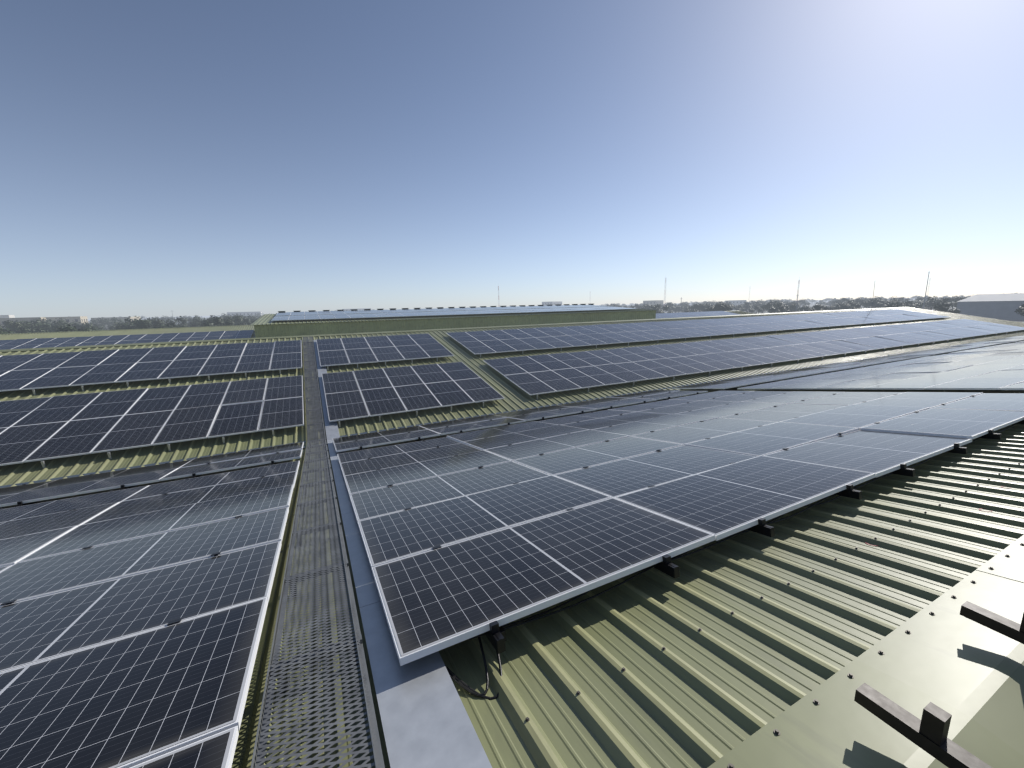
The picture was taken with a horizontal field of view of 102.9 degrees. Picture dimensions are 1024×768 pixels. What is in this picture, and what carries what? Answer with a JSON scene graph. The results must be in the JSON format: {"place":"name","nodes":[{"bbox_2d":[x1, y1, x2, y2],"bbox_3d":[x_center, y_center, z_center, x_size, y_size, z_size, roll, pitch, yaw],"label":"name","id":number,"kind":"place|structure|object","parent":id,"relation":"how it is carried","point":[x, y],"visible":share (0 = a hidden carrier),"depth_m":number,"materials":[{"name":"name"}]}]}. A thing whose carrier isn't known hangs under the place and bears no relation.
{"place":"outdoors","nodes":[
{"label":"outdoors","id":0,"kind":"place"},
{"bbox_2d":[32,370,280,394],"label":"legs","id":1,"kind":"object","parent":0,"point":[82,387],"visible":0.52,"depth_m":13.06,"materials":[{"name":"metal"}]},
{"bbox_2d":[0,340,301,391],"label":"array","id":2,"kind":"object","parent":1,"relation":"on","point":[36,371],"visible":1,"depth_m":14.64,"materials":[{"name":"blue glass"}]},
{"bbox_2d":[41,430,273,468],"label":"legs","id":3,"kind":"object","parent":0,"point":[108,454],"visible":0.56,"depth_m":9.20,"materials":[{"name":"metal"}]},
{"bbox_2d":[0,375,303,465],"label":"array","id":4,"kind":"object","parent":3,"relation":"on","point":[40,429],"visible":1,"depth_m":10.81,"materials":[{"name":"blue glass"}]},
{"bbox_2d":[159,316,174,320],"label":"building","id":5,"kind":"structure","parent":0,"point":[165,318],"depth_m":320.42,"materials":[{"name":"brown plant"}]},
{"bbox_2d":[0,0,1023,318],"label":"sky","id":6,"kind":"structure","parent":0,"point":[159,158],"materials":[{"name":"blue"}]},
{"bbox_2d":[88,297,1023,324],"bbox_3d":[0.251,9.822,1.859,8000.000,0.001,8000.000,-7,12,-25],"label":"terrain","id":7,"kind":"structure","parent":0,"point":[811,305],"depth_m":740.80,"materials":[{"name":"green plant"}]},
{"bbox_2d":[0,315,14,317],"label":"town block","id":8,"kind":"structure","parent":7,"relation":"on","point":[7,316],"depth_m":203.90,"materials":[{"name":"white paint"}]},
{"bbox_2d":[0,320,14,328],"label":"tree","id":9,"kind":"object","parent":7,"relation":"on","point":[7,322],"visible":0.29,"depth_m":153.55,"materials":[{"name":"green plant"}]},
{"bbox_2d":[0,328,14,333],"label":"tree","id":10,"kind":"object","parent":7,"relation":"on","point":[2,332],"visible":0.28,"depth_m":91.40,"materials":[{"name":"green plant"}]},
{"bbox_2d":[3,321,32,332],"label":"tree","id":11,"kind":"object","parent":7,"relation":"on","point":[17,324],"visible":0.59,"depth_m":147.21,"materials":[{"name":"green plant"}]},
{"bbox_2d":[0,317,45,328],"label":"town block","id":12,"kind":"structure","parent":7,"relation":"on","point":[2,320],"depth_m":194.07,"materials":[{"name":"beige paint"}]},
{"bbox_2d":[5,320,44,329],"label":"tree","id":13,"kind":"object","parent":7,"relation":"on","point":[21,323],"visible":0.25,"depth_m":150.61,"materials":[{"name":"green plant"}]},
{"bbox_2d":[14,325,40,332],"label":"tree","id":14,"kind":"object","parent":7,"relation":"on","point":[24,330],"visible":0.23,"depth_m":121.03,"materials":[{"name":"green plant"}]},
{"bbox_2d":[18,324,50,332],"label":"tree","id":15,"kind":"object","parent":7,"relation":"on","point":[36,326],"visible":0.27,"depth_m":147.00,"materials":[{"name":"green plant"}]},
{"bbox_2d":[29,318,50,324],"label":"tree","id":16,"kind":"object","parent":7,"relation":"on","point":[38,321],"visible":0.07,"depth_m":166.61,"materials":[{"name":"green plant"}]},
{"bbox_2d":[32,322,54,331],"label":"tree","id":17,"kind":"object","parent":7,"relation":"on","point":[46,326],"visible":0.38,"depth_m":147.11,"materials":[{"name":"green plant"}]},
{"bbox_2d":[36,317,57,324],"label":"building","id":18,"kind":"structure","parent":7,"relation":"on","point":[49,321],"depth_m":198.93,"materials":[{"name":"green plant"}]},
{"bbox_2d":[51,322,66,331],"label":"tree","id":19,"kind":"object","parent":7,"relation":"on","point":[56,327],"visible":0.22,"depth_m":131.04,"materials":[{"name":"green plant"}]},
{"bbox_2d":[49,318,76,328],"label":"tree","id":20,"kind":"object","parent":7,"relation":"on","point":[61,324],"visible":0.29,"depth_m":167.17,"materials":[{"name":"green plant"}]},
{"bbox_2d":[46,316,87,326],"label":"town block","id":21,"kind":"structure","parent":7,"relation":"on","point":[82,319],"depth_m":234.46,"materials":[{"name":"beige paint"}]},
{"bbox_2d":[59,324,93,331],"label":"tree","id":22,"kind":"object","parent":7,"relation":"on","point":[72,329],"visible":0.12,"depth_m":93.73,"materials":[{"name":"green plant"}]},
{"bbox_2d":[73,321,102,329],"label":"tree","id":23,"kind":"object","parent":7,"relation":"on","point":[77,326],"visible":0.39,"depth_m":169.60,"materials":[{"name":"green plant"}]},
{"bbox_2d":[82,323,102,329],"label":"tree","id":24,"kind":"object","parent":7,"relation":"on","point":[94,327],"visible":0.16,"depth_m":147.07,"materials":[{"name":"green plant"}]},
{"bbox_2d":[88,317,110,325],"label":"tree","id":25,"kind":"object","parent":7,"relation":"on","point":[99,322],"visible":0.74,"depth_m":246.10,"materials":[{"name":"green plant"}]},
{"bbox_2d":[104,317,123,325],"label":"tree","id":26,"kind":"object","parent":7,"relation":"on","point":[114,320],"visible":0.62,"depth_m":246.24,"materials":[{"name":"green plant"}]},
{"bbox_2d":[91,317,140,329],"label":"town block","id":27,"kind":"structure","parent":7,"relation":"on","point":[109,318],"depth_m":279.18,"materials":[{"name":"beige paint"}]},
{"bbox_2d":[108,320,123,329],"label":"tree","id":28,"kind":"object","parent":7,"relation":"on","point":[112,327],"visible":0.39,"depth_m":170.05,"materials":[{"name":"green plant"}]},
{"bbox_2d":[114,315,151,329],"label":"tree","id":29,"kind":"object","parent":7,"relation":"on","point":[125,325],"visible":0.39,"depth_m":138.89,"materials":[{"name":"green plant"}]},
{"bbox_2d":[124,317,156,328],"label":"tree","id":30,"kind":"object","parent":7,"relation":"on","point":[142,324],"visible":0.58,"depth_m":122.44,"materials":[{"name":"green plant"}]},
{"bbox_2d":[149,318,169,328],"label":"tree","id":31,"kind":"object","parent":7,"relation":"on","point":[155,322],"visible":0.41,"depth_m":138.89,"materials":[{"name":"green plant"}]},
{"bbox_2d":[152,322,185,327],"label":"tree","id":32,"kind":"object","parent":7,"relation":"on","point":[167,325],"visible":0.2,"depth_m":108.04,"materials":[{"name":"green plant"}]},
{"bbox_2d":[164,316,199,326],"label":"tree","id":33,"kind":"object","parent":7,"relation":"on","point":[181,321],"visible":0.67,"depth_m":147.40,"materials":[{"name":"green plant"}]},
{"bbox_2d":[188,317,205,326],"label":"tree","id":34,"kind":"object","parent":7,"relation":"on","point":[196,320],"visible":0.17,"depth_m":164.68,"materials":[{"name":"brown plant"}]},
{"bbox_2d":[199,315,236,325],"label":"tree","id":35,"kind":"object","parent":7,"relation":"on","point":[207,320],"visible":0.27,"depth_m":141.52,"materials":[{"name":"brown plant"}]},
{"bbox_2d":[202,317,234,326],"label":"tree","id":36,"kind":"object","parent":7,"relation":"on","point":[218,321],"visible":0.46,"depth_m":113.53,"materials":[{"name":"green plant"}]},
{"bbox_2d":[234,315,250,325],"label":"tree","id":37,"kind":"object","parent":7,"relation":"on","point":[240,318],"visible":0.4,"depth_m":149.88,"materials":[{"name":"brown plant"}]},
{"bbox_2d":[227,311,261,316],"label":"town block","id":38,"kind":"structure","parent":7,"relation":"on","point":[251,314],"depth_m":427.99,"materials":[{"name":"white paint"}]},
{"bbox_2d":[542,301,561,305],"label":"town block","id":39,"kind":"structure","parent":7,"relation":"on","point":[552,303],"depth_m":473.96,"materials":[{"name":"white paint"}]},
{"bbox_2d":[643,300,662,305],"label":"town block","id":40,"kind":"structure","parent":7,"relation":"on","point":[653,302],"depth_m":425.71,"materials":[{"name":"beige paint"}]},
{"bbox_2d":[648,305,664,312],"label":"tree","id":41,"kind":"object","parent":7,"relation":"on","point":[661,311],"visible":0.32,"depth_m":184.59,"materials":[{"name":"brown plant"}]},
{"bbox_2d":[650,304,669,311],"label":"tree","id":42,"kind":"object","parent":7,"relation":"on","point":[664,307],"visible":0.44,"depth_m":199.54,"materials":[{"name":"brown plant"}]},
{"bbox_2d":[662,302,679,309],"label":"tree","id":43,"kind":"object","parent":7,"relation":"on","point":[669,304],"visible":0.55,"depth_m":300.80,"materials":[{"name":"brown plant"}]},
{"bbox_2d":[689,302,710,311],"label":"tree","id":44,"kind":"object","parent":7,"relation":"on","point":[695,306],"visible":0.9,"depth_m":231.22,"materials":[{"name":"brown plant"}]},
{"bbox_2d":[705,302,734,311],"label":"tree","id":45,"kind":"object","parent":7,"relation":"on","point":[722,307],"visible":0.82,"depth_m":165.77,"materials":[{"name":"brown plant"}]},
{"bbox_2d":[725,300,746,310],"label":"town block","id":46,"kind":"structure","parent":7,"relation":"on","point":[736,302],"depth_m":433.94,"materials":[{"name":"white paint"}]},
{"bbox_2d":[734,305,744,310],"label":"tree","id":47,"kind":"object","parent":7,"relation":"on","point":[737,308],"visible":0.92,"depth_m":244.99,"materials":[{"name":"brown plant"}]},
{"bbox_2d":[740,302,752,311],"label":"tree","id":48,"kind":"object","parent":7,"relation":"on","point":[747,305],"visible":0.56,"depth_m":272.49,"materials":[{"name":"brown plant"}]},
{"bbox_2d":[743,304,753,311],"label":"tree","id":49,"kind":"object","parent":7,"relation":"on","point":[747,308],"visible":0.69,"depth_m":263.95,"materials":[{"name":"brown plant"}]},
{"bbox_2d":[749,305,761,313],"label":"tree","id":50,"kind":"object","parent":7,"relation":"on","point":[756,308],"visible":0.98,"depth_m":221.62,"materials":[{"name":"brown plant"}]},
{"bbox_2d":[752,300,763,313],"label":"tree","id":51,"kind":"object","parent":7,"relation":"on","point":[758,303],"visible":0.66,"depth_m":295.61,"materials":[{"name":"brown plant"}]},
{"bbox_2d":[761,300,778,312],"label":"tree","id":52,"kind":"object","parent":7,"relation":"on","point":[768,305],"visible":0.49,"depth_m":202.89,"materials":[{"name":"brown plant"}]},
{"bbox_2d":[767,302,788,312],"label":"tree","id":53,"kind":"object","parent":7,"relation":"on","point":[776,306],"visible":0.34,"depth_m":180.18,"materials":[{"name":"brown plant"}]},
{"bbox_2d":[769,305,790,312],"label":"tree","id":54,"kind":"object","parent":7,"relation":"on","point":[781,308],"visible":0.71,"depth_m":165.34,"materials":[{"name":"brown plant"}]},
{"bbox_2d":[787,303,799,311],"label":"tree","id":55,"kind":"object","parent":7,"relation":"on","point":[792,307],"visible":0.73,"depth_m":204.75,"materials":[{"name":"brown plant"}]},
{"bbox_2d":[799,298,810,306],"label":"tree","id":56,"kind":"object","parent":7,"relation":"on","point":[802,302],"visible":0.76,"depth_m":355.70,"materials":[{"name":"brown plant"}]},
{"bbox_2d":[798,305,813,311],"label":"tree","id":57,"kind":"object","parent":7,"relation":"on","point":[804,308],"visible":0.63,"depth_m":192.00,"materials":[{"name":"brown plant"}]},
{"bbox_2d":[807,303,827,310],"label":"tree","id":58,"kind":"object","parent":7,"relation":"on","point":[820,307],"visible":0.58,"depth_m":155.25,"materials":[{"name":"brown plant"}]},
{"bbox_2d":[828,302,851,309],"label":"tree","id":59,"kind":"object","parent":7,"relation":"on","point":[843,307],"visible":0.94,"depth_m":193.10,"materials":[{"name":"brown plant"}]},
{"bbox_2d":[835,298,851,304],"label":"tree","id":60,"kind":"object","parent":7,"relation":"on","point":[839,301],"visible":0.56,"depth_m":299.76,"materials":[{"name":"brown plant"}]},
{"bbox_2d":[841,302,861,309],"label":"tree","id":61,"kind":"object","parent":7,"relation":"on","point":[851,303],"visible":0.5,"depth_m":198.61,"materials":[{"name":"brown plant"}]},
{"bbox_2d":[851,298,866,303],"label":"tree","id":62,"kind":"object","parent":7,"relation":"on","point":[858,300],"visible":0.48,"depth_m":273.25,"materials":[{"name":"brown plant"}]},
{"bbox_2d":[860,298,884,307],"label":"tree","id":63,"kind":"object","parent":7,"relation":"on","point":[869,302],"visible":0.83,"depth_m":218.91,"materials":[{"name":"brown plant"}]},
{"bbox_2d":[874,301,895,307],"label":"tree","id":64,"kind":"object","parent":7,"relation":"on","point":[886,304],"visible":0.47,"depth_m":203.86,"materials":[{"name":"brown plant"}]},
{"bbox_2d":[881,301,903,307],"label":"tree","id":65,"kind":"object","parent":7,"relation":"on","point":[891,305],"visible":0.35,"depth_m":156.90,"materials":[{"name":"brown plant"}]},
{"bbox_2d":[899,299,915,306],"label":"tree","id":66,"kind":"object","parent":7,"relation":"on","point":[908,304],"visible":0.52,"depth_m":194.37,"materials":[{"name":"brown plant"}]},
{"bbox_2d":[911,304,928,309],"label":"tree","id":67,"kind":"object","parent":7,"relation":"on","point":[914,306],"visible":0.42,"depth_m":187.79,"materials":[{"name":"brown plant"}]},
{"bbox_2d":[914,296,949,309],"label":"tree","id":68,"kind":"object","parent":7,"relation":"on","point":[932,300],"visible":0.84,"depth_m":199.00,"materials":[{"name":"brown plant"}]},
{"bbox_2d":[932,301,961,313],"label":"tree","id":69,"kind":"object","parent":7,"relation":"on","point":[940,307],"visible":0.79,"depth_m":138.19,"materials":[{"name":"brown plant"}]},
{"bbox_2d":[947,295,965,301],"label":"tree","id":70,"kind":"object","parent":7,"relation":"on","point":[953,298],"visible":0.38,"depth_m":241.40,"materials":[{"name":"brown plant"}]},
{"bbox_2d":[952,296,967,306],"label":"tree","id":71,"kind":"object","parent":7,"relation":"on","point":[955,303],"visible":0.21,"depth_m":203.37,"materials":[{"name":"brown plant"}]},
{"bbox_2d":[957,293,1023,319],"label":"neighbour shed","id":72,"kind":"structure","parent":7,"relation":"on","point":[1000,306],"depth_m":164.05,"materials":[{"name":"grey metal"}]},
{"bbox_2d":[1014,304,1023,315],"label":"tree","id":73,"kind":"object","parent":7,"relation":"on","point":[1021,307],"visible":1,"depth_m":118.86,"materials":[{"name":"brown plant"}]},
{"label":"factory walls","id":74,"kind":"object","parent":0,"visible":0},
{"bbox_2d":[254,311,655,337],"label":"raised hall walls","id":75,"kind":"structure","parent":74,"relation":"on","point":[287,329],"depth_m":33.32,"materials":[{"name":"metal"}]},
{"bbox_2d":[251,306,656,324],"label":"roof","id":76,"kind":"structure","parent":75,"relation":"on","point":[264,319],"depth_m":33.97,"materials":[{"name":"grey metal"}]},
{"bbox_2d":[278,304,592,311],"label":"solar panels","id":77,"kind":"object","parent":76,"relation":"on","point":[440,307],"visible":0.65,"depth_m":43.80,"materials":[{"name":"blue glass"}]},
{"bbox_2d":[276,305,608,315],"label":"solar panels","id":78,"kind":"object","parent":76,"relation":"on","point":[407,310],"depth_m":39.88,"materials":[{"name":"blue glass"}]},
{"bbox_2d":[271,307,636,320],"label":"solar panels","id":79,"kind":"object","parent":76,"relation":"on","point":[333,316],"depth_m":35.90,"materials":[{"name":"blue glass"}]},
{"bbox_2d":[0,307,1023,767],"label":"corrugated metal roof","id":80,"kind":"structure","parent":74,"relation":"on","point":[720,685],"depth_m":2.36,"materials":[{"name":"green paint"}]},
{"bbox_2d":[0,325,251,334],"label":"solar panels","id":81,"kind":"object","parent":80,"relation":"on","point":[123,329],"visible":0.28,"depth_m":48.88,"materials":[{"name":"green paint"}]},
{"bbox_2d":[0,330,253,349],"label":"solar panels","id":82,"kind":"object","parent":80,"relation":"on","point":[84,341],"visible":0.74,"depth_m":31.21,"materials":[{"name":"blue glass"}]},
{"bbox_2d":[0,461,299,767],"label":"solar panels","id":83,"kind":"object","parent":80,"relation":"on","point":[131,622],"visible":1,"depth_m":2.45,"materials":[{"name":"blue glass"}]},
{"bbox_2d":[0,442,303,506],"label":"solar panels","id":84,"kind":"object","parent":80,"relation":"on","point":[24,494],"visible":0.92,"depth_m":7.40,"materials":[{"name":"blue glass"}]},
{"bbox_2d":[251,337,384,767],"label":"walkway frame","id":85,"kind":"object","parent":80,"relation":"on","point":[260,725],"visible":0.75,"depth_m":2.15,"materials":[{"name":"grey metal"}]},
{"bbox_2d":[255,337,380,767],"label":"walkway grating","id":86,"kind":"object","parent":85,"relation":"on","point":[330,719],"visible":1,"depth_m":2.03,"materials":[{"name":"metal"}]},
{"bbox_2d":[313,340,491,767],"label":"cable tray","id":87,"kind":"object","parent":80,"relation":"on","point":[425,720],"visible":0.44,"depth_m":1.78,"materials":[{"name":"silver metal"}]},
{"bbox_2d":[339,402,483,426],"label":"legs","id":88,"kind":"structure","parent":80,"relation":"on","point":[416,414],"depth_m":12.15,"materials":[{"name":"metal"}]},
{"bbox_2d":[322,362,504,421],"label":"array block","id":89,"kind":"structure","parent":88,"relation":"on","point":[386,391],"depth_m":13.64,"materials":[{"name":"blue glass"}]},
{"bbox_2d":[0,307,905,351],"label":"ridge cap","id":90,"kind":"object","parent":80,"relation":"on","point":[95,346],"visible":0.99,"depth_m":20.86,"materials":[{"name":"green paint"}]},
{"bbox_2d":[0,335,1021,487],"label":"valley gutter","id":91,"kind":"object","parent":80,"relation":"on","point":[38,481],"visible":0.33,"depth_m":11.11,"materials":[{"name":"grey metal"}]},
{"bbox_2d":[332,390,707,451],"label":"solar panels","id":92,"kind":"object","parent":80,"relation":"on","point":[361,441],"visible":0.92,"depth_m":10.40,"materials":[{"name":"blue glass"}]},
{"bbox_2d":[337,391,1023,665],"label":"solar panels","id":93,"kind":"object","parent":80,"relation":"on","point":[468,535],"visible":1,"depth_m":4.05,"materials":[{"name":"blue glass"}]},
{"bbox_2d":[656,311,740,318],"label":"solar panels","id":94,"kind":"object","parent":80,"relation":"on","point":[687,314],"visible":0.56,"depth_m":57.90,"materials":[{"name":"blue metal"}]},
{"bbox_2d":[480,319,943,357],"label":"long legs","id":95,"kind":"object","parent":80,"relation":"on","point":[710,337],"visible":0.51,"depth_m":25.18,"materials":[{"name":"metal"}]},
{"bbox_2d":[446,309,947,353],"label":"solar panels","id":96,"kind":"object","parent":95,"relation":"on","point":[491,341],"visible":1,"depth_m":25.19,"materials":[{"name":"blue glass"}]},
{"bbox_2d":[445,422,1017,699],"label":"dc cables","id":97,"kind":"object","parent":80,"relation":"on","point":[461,683],"visible":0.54,"depth_m":2.33,"materials":[{"name":"black rubber"}]},
{"bbox_2d":[525,463,1023,767],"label":"roof screws","id":98,"kind":"object","parent":80,"relation":"on","point":[777,731],"visible":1,"depth_m":1.92,"materials":[{"name":"grey metal"}]},
{"bbox_2d":[536,331,1016,399],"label":"long legs","id":99,"kind":"object","parent":80,"relation":"on","point":[797,362],"visible":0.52,"depth_m":20.40,"materials":[{"name":"metal"}]},
{"bbox_2d":[483,319,1023,394],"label":"solar panels","id":100,"kind":"object","parent":99,"relation":"on","point":[541,374],"visible":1,"depth_m":20.14,"materials":[{"name":"blue glass"}]},
{"bbox_2d":[672,336,1023,389],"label":"solar panels","id":101,"kind":"object","parent":80,"relation":"on","point":[732,384],"visible":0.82,"depth_m":17.06,"materials":[{"name":"blue glass"}]},
{"bbox_2d":[708,535,1023,767],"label":"ridge cap","id":102,"kind":"object","parent":80,"relation":"on","point":[967,674],"visible":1,"depth_m":1.59,"materials":[{"name":"green paint"}]},
{"bbox_2d":[854,601,1023,767],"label":"ridge steel brackets","id":103,"kind":"object","parent":102,"relation":"on","point":[928,732],"visible":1,"depth_m":1.36,"materials":[{"name":"grey metal"}]},
{"bbox_2d":[737,341,1023,390],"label":"solar panels","id":104,"kind":"object","parent":80,"relation":"on","point":[996,368],"visible":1,"depth_m":11.51,"materials":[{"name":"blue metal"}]},
{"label":"legs","id":105,"kind":"object","parent":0,"visible":0},
{"bbox_2d":[316,334,453,366],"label":"solar panels","id":106,"kind":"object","parent":105,"relation":"on","point":[356,350],"depth_m":18.05,"materials":[{"name":"blue glass"}]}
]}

